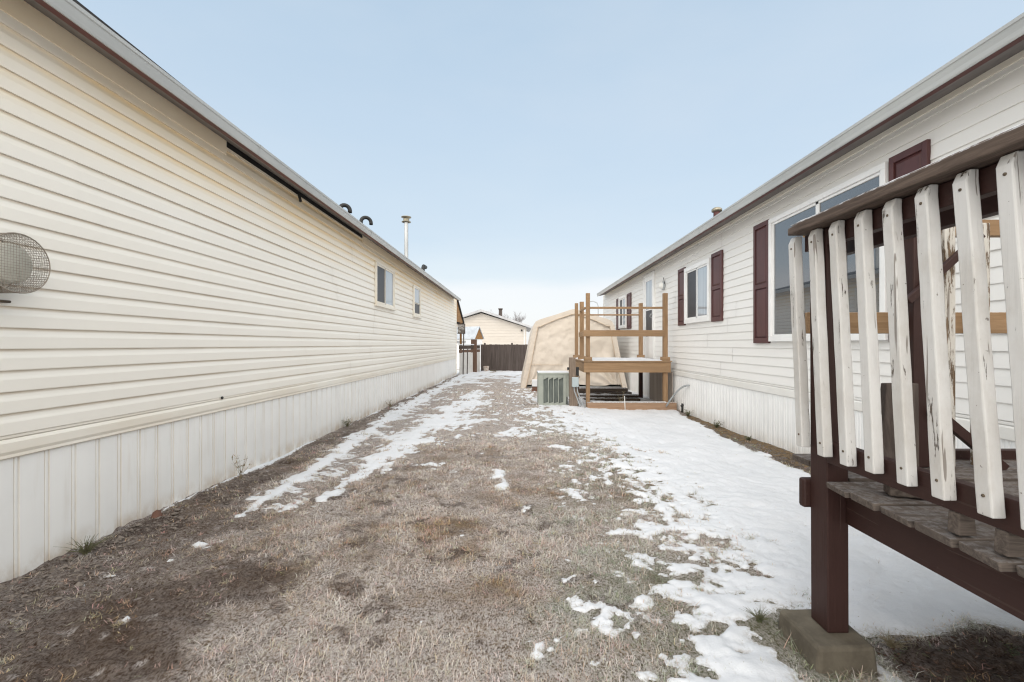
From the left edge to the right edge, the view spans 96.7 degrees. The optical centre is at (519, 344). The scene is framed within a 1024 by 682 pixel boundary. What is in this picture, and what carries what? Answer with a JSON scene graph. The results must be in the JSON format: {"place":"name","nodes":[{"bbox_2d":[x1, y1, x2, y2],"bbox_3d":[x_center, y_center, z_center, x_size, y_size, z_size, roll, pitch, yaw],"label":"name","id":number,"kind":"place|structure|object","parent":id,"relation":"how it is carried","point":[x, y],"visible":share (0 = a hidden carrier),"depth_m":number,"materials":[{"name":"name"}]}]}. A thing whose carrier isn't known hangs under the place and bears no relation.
{"place":"outdoors","nodes":[
{"label":"outdoors","id":0,"kind":"place"},
{"bbox_2d":[457,308,531,344],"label":"neighbour house","id":1,"kind":"structure","parent":0,"point":[500,329],"depth_m":30.01,"materials":[{"name":"beige wood"}]},
{"bbox_2d":[0,372,1023,681],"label":"ground","id":2,"kind":"structure","parent":0,"point":[162,642],"depth_m":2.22,"materials":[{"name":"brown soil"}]},
{"bbox_2d":[65,533,115,555],"bbox_3d":[-2.497,1.164,2.623,0.210,0.121,0.240,0,0,16],"label":"green tuft","id":3,"kind":"object","parent":2,"relation":"on","point":[86,550],"visible":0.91,"depth_m":2.62,"materials":[{"name":"green plant"}]},
{"bbox_2d":[151,510,162,517],"bbox_3d":[-2.551,1.202,3.198,0.076,0.086,0.083,0,0,0],"label":"red stone","id":4,"kind":"object","parent":2,"relation":"on","point":[156,513],"visible":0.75,"depth_m":3.18,"materials":[{"name":"stone"}]},
{"bbox_2d":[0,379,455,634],"bbox_3d":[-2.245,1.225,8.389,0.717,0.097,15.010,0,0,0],"label":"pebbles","id":5,"kind":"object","parent":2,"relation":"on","point":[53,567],"visible":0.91,"depth_m":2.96,"materials":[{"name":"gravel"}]},
{"bbox_2d":[232,455,251,478],"bbox_3d":[-2.484,1.084,4.065,0.158,0.267,0.264,0,0,-38],"label":"dry weed","id":6,"kind":"object","parent":2,"relation":"on","point":[241,475],"visible":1,"depth_m":4.07,"materials":[{"name":"beige plant"}]},
{"bbox_2d":[342,417,351,426],"bbox_3d":[-2.570,1.153,6.736,0.198,0.176,0.197,0,0,0],"label":"green tuft","id":7,"kind":"object","parent":2,"relation":"on","point":[347,424],"visible":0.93,"depth_m":6.74,"materials":[{"name":"plant"}]},
{"bbox_2d":[463,334,463,373],"bbox_3d":[-2.322,0.260,18.700,0.074,2.041,0.044,0,0,0],"label":"thin pole","id":8,"kind":"object","parent":2,"relation":"on","point":[463,353],"visible":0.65,"depth_m":18.68,"materials":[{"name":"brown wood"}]},
{"bbox_2d":[457,324,464,333],"bbox_3d":[-2.403,-0.635,18.633,0.320,0.410,0.035,0,0,0],"label":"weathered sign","id":9,"kind":"object","parent":8,"relation":"attached to","point":[461,328],"visible":1,"depth_m":18.62,"materials":[{"name":"grey wood"}]},
{"bbox_2d":[458,339,480,374],"bbox_3d":[-2.148,0.550,19.783,0.291,1.540,2.181,0,0,14],"label":"yard fence","id":10,"kind":"object","parent":2,"relation":"on","point":[474,357],"visible":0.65,"depth_m":19.80,"materials":[{"name":"brown wood"}]},
{"bbox_2d":[457,326,483,368],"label":"garden shed","id":11,"kind":"structure","parent":2,"relation":"on","point":[474,332],"depth_m":24.92,"materials":[{"name":"white wood"}]},
{"bbox_2d":[537,371,568,405],"bbox_3d":[0.686,0.936,9.510,0.648,0.738,0.640,0,0,0],"label":"air conditioner","id":12,"kind":"object","parent":2,"relation":"on","point":[552,387],"visible":0.91,"depth_m":9.21,"materials":[{"name":"metal"}]},
{"bbox_2d":[84,367,1023,681],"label":"snow","id":13,"kind":"structure","parent":2,"relation":"on","point":[754,495],"depth_m":2.96,"materials":[{"name":"white snow"}]},
{"bbox_2d":[521,309,626,387],"bbox_3d":[1.518,0.170,14.371,3.025,2.319,3.259,0,0,0],"label":"canvas shelter","id":14,"kind":"object","parent":2,"relation":"on","point":[551,344],"visible":0.62,"depth_m":12.81,"materials":[{"name":"beige fabric"}]},
{"bbox_2d":[567,357,585,407],"bbox_3d":[1.145,0.800,8.984,0.438,1.080,0.223,0,0,15],"label":"utility post","id":15,"kind":"object","parent":2,"relation":"on","point":[572,368],"visible":0.88,"depth_m":8.99,"materials":[{"name":"brown wood"}]},
{"bbox_2d":[579,391,631,393],"bbox_3d":[1.975,1.266,11.725,1.750,0.088,0.250,0,0,0],"label":"plank","id":16,"kind":"object","parent":2,"relation":"on","point":[628,392],"visible":0.26,"depth_m":11.60,"materials":[{"name":"brown wood"}]},
{"bbox_2d":[578,387,627,391],"bbox_3d":[1.975,1.166,11.725,1.550,0.088,0.250,0,0,0],"label":"plank","id":17,"kind":"object","parent":16,"relation":"on","point":[605,389],"visible":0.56,"depth_m":11.60,"materials":[{"name":"brown wood"}]},
{"bbox_2d":[579,394,638,397],"bbox_3d":[2.075,1.266,11.025,1.650,0.088,0.250,0,0,0],"label":"plank","id":18,"kind":"object","parent":2,"relation":"on","point":[614,395],"visible":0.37,"depth_m":10.90,"materials":[{"name":"brown wood"}]},
{"bbox_2d":[583,398,639,400],"bbox_3d":[2.075,1.266,10.325,1.250,0.088,0.250,0,0,0],"label":"plank","id":19,"kind":"object","parent":2,"relation":"on","point":[618,399],"visible":0.51,"depth_m":10.20,"materials":[{"name":"brown wood"}]},
{"bbox_2d":[573,293,671,406],"bbox_3d":[2.110,0.152,9.988,1.750,2.335,2.095,0,0,0],"label":"wooden landing","id":20,"kind":"object","parent":2,"relation":"on","point":[587,365],"visible":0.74,"depth_m":9.00,"materials":[{"name":"brown paint"}]},
{"bbox_2d":[576,357,661,360],"bbox_3d":[2.123,0.317,9.928,1.705,0.023,1.945,0,0,0],"label":"snow layer","id":21,"kind":"object","parent":20,"relation":"on","point":[620,359],"visible":0.84,"depth_m":9.42,"materials":[{"name":"white snow"}]},
{"bbox_2d":[587,402,676,409],"bbox_3d":[2.183,1.238,8.915,1.745,0.205,0.110,0,0,0],"label":"landscape timber","id":22,"kind":"object","parent":2,"relation":"on","point":[638,405],"visible":0.56,"depth_m":8.86,"materials":[{"name":"brown wood"}]},
{"bbox_2d":[592,401,664,401],"bbox_3d":[2.135,1.128,8.915,1.430,0.012,0.080,0,0,0],"label":"snow strip","id":23,"kind":"object","parent":22,"relation":"on","point":[628,401],"visible":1,"depth_m":8.94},
{"bbox_2d":[649,372,672,401],"bbox_3d":[3.065,0.950,9.950,0.020,0.780,1.600,0,0,0],"label":"plywood sheet","id":24,"kind":"object","parent":2,"relation":"on","point":[655,386],"visible":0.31,"depth_m":10.04,"materials":[{"name":"brown wood"}]},
{"bbox_2d":[682,415,810,471],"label":"leaf litter","id":25,"kind":"object","parent":2,"relation":"on","point":[781,451],"visible":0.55,"depth_m":5.67,"materials":[{"name":"brown plant"}]},
{"bbox_2d":[713,419,723,427],"bbox_3d":[2.989,1.213,6.891,0.176,0.135,0.169,0,0,41],"label":"green tuft","id":26,"kind":"object","parent":25,"relation":"on","point":[717,425],"visible":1,"depth_m":6.89,"materials":[{"name":"green plant"}]},
{"bbox_2d":[739,604,777,623],"bbox_3d":[1.040,1.183,1.970,0.148,0.067,0.129,0,0,0],"label":"green tuft","id":27,"kind":"object","parent":2,"relation":"on","point":[759,618],"visible":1,"depth_m":1.98,"materials":[{"name":"green plant"}]},
{"bbox_2d":[778,609,877,675],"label":"concrete block","id":28,"kind":"structure","parent":2,"relation":"on","point":[821,648],"depth_m":1.71,"materials":[{"name":"grey concrete"}]},
{"bbox_2d":[864,630,913,649],"bbox_3d":[1.491,1.199,1.843,0.126,0.067,0.152,0,0,-23],"label":"dry tuft","id":29,"kind":"object","parent":2,"relation":"on","point":[890,644],"visible":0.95,"depth_m":1.84,"materials":[{"name":"beige plant"}]},
{"bbox_2d":[788,123,1023,632],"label":"brown deck","id":30,"kind":"structure","parent":2,"relation":"on","point":[960,522],"depth_m":1.40,"materials":[{"name":"paint"}]},
{"bbox_2d":[880,383,918,466],"bbox_3d":[1.525,0.340,1.848,0.208,0.360,0.094,0,0,0],"label":"leaning board","id":31,"kind":"object","parent":30,"relation":"on","point":[887,422],"visible":0.38,"depth_m":1.84,"materials":[{"name":"wood"}]},
{"bbox_2d":[883,484,920,498],"bbox_3d":[1.353,0.500,1.555,0.172,0.036,0.061,0,0,20],"label":"board offcut","id":32,"kind":"object","parent":30,"relation":"on","point":[889,490],"visible":0.29,"depth_m":1.55,"materials":[{"name":"brown wood"}]},
{"bbox_2d":[877,636,1023,681],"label":"soil clods","id":33,"kind":"object","parent":2,"relation":"on","point":[947,669],"visible":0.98,"depth_m":1.73,"materials":[{"name":"brown soil"}]},
{"bbox_3d":[0.425,1.185,11.850,0.250,0.190,0.200,0,0,0],"label":"brick stack","id":34,"kind":"object","parent":2,"relation":"on","visible":0},
{"bbox_2d":[532,379,536,386],"bbox_3d":[0.435,1.004,11.850,0.250,0.169,0.220,0,0,0],"label":"white box","id":35,"kind":"object","parent":34,"relation":"on","point":[534,382],"visible":0.56,"depth_m":11.74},
{"bbox_2d":[77,0,1023,344],"label":"sky","id":36,"kind":"structure","parent":0,"point":[537,153],"materials":[{"name":"blue"}]},
{"label":"terrain","id":37,"kind":"structure","parent":0,"visible":0},
{"bbox_2d":[0,0,460,582],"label":"mobile home","id":38,"kind":"object","parent":37,"relation":"on","point":[206,302],"visible":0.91,"depth_m":3.25,"materials":[{"name":"beige plastic"}]},
{"bbox_2d":[0,232,50,302],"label":"caged wall vent","id":39,"kind":"object","parent":38,"relation":"attached to","point":[16,265],"visible":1,"depth_m":2.24,"materials":[{"name":"metal"}]},
{"bbox_2d":[374,261,395,310],"bbox_3d":[-2.588,-1.098,8.803,0.060,0.805,1.262,0,0,0],"label":"window","id":40,"kind":"structure","parent":38,"relation":"in","point":[384,276],"depth_m":8.76,"materials":[{"name":"white glass"}]},
{"bbox_2d":[413,285,421,318],"bbox_3d":[-2.588,-1.068,11.501,0.060,0.785,0.818,0,0,0],"label":"window","id":41,"kind":"structure","parent":38,"relation":"in","point":[416,290],"depth_m":11.47,"materials":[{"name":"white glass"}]},
{"bbox_2d":[457,300,463,349],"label":"porch roof","id":42,"kind":"structure","parent":38,"relation":"attached to","point":[460,319],"depth_m":19.92,"materials":[{"name":"brown wood"}]},
{"bbox_2d":[481,343,527,370],"bbox_3d":[1.351,0.650,20.959,6.303,1.440,0.126,0,0,0],"label":"back fence","id":43,"kind":"object","parent":37,"relation":"on","point":[504,357],"visible":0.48,"depth_m":20.90,"materials":[{"name":"brown wood"}]},
{"bbox_2d":[504,311,525,322],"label":"bare tree","id":44,"kind":"object","parent":37,"relation":"on","point":[518,318],"visible":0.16,"depth_m":51.62,"materials":[{"name":"grey plant"}]},
{"bbox_2d":[597,12,1023,453],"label":"mobile home","id":45,"kind":"object","parent":37,"relation":"on","point":[724,273],"visible":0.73,"depth_m":5.29,"materials":[{"name":"white plastic"}]},
{"bbox_2d":[618,294,626,328],"bbox_3d":[3.069,-0.960,13.597,0.055,0.960,0.942,0,0,0],"label":"window","id":46,"kind":"structure","parent":45,"relation":"in","point":[622,301],"depth_m":13.58,"materials":[{"name":"plastic"}]},
{"bbox_2d":[643,271,654,358],"bbox_3d":[3.051,-0.672,10.838,0.090,2.015,0.848,0,0,0],"label":"door","id":47,"kind":"structure","parent":45,"relation":"in","point":[649,279],"depth_m":10.81,"materials":[{"name":"plastic"}]},
{"bbox_2d":[659,277,665,289],"bbox_3d":[3.034,-1.290,9.752,0.115,0.256,0.201,0,0,0],"label":"wall lamp","id":48,"kind":"object","parent":45,"relation":"attached to","point":[662,285],"visible":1,"depth_m":9.69,"materials":[{"name":"white glass"}]},
{"bbox_2d":[666,385,689,406],"bbox_3d":[2.958,0.972,8.575,0.034,0.476,0.605,0,0,-24],"label":"grey hose","id":49,"kind":"object","parent":45,"relation":"attached to","point":[674,394],"visible":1,"depth_m":8.61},
{"bbox_2d":[684,258,710,323],"bbox_3d":[3.069,-0.890,7.896,0.055,1.020,1.113,0,0,0],"label":"window","id":50,"kind":"structure","parent":45,"relation":"in","point":[697,277],"depth_m":7.83,"materials":[{"name":"plastic"}]},
{"bbox_2d":[768,162,888,340],"bbox_3d":[3.069,-0.780,4.687,0.055,1.490,1.785,0,0,0],"label":"window","id":51,"kind":"structure","parent":45,"relation":"in","point":[779,301],"depth_m":4.89,"materials":[{"name":"plastic"}]}
]}

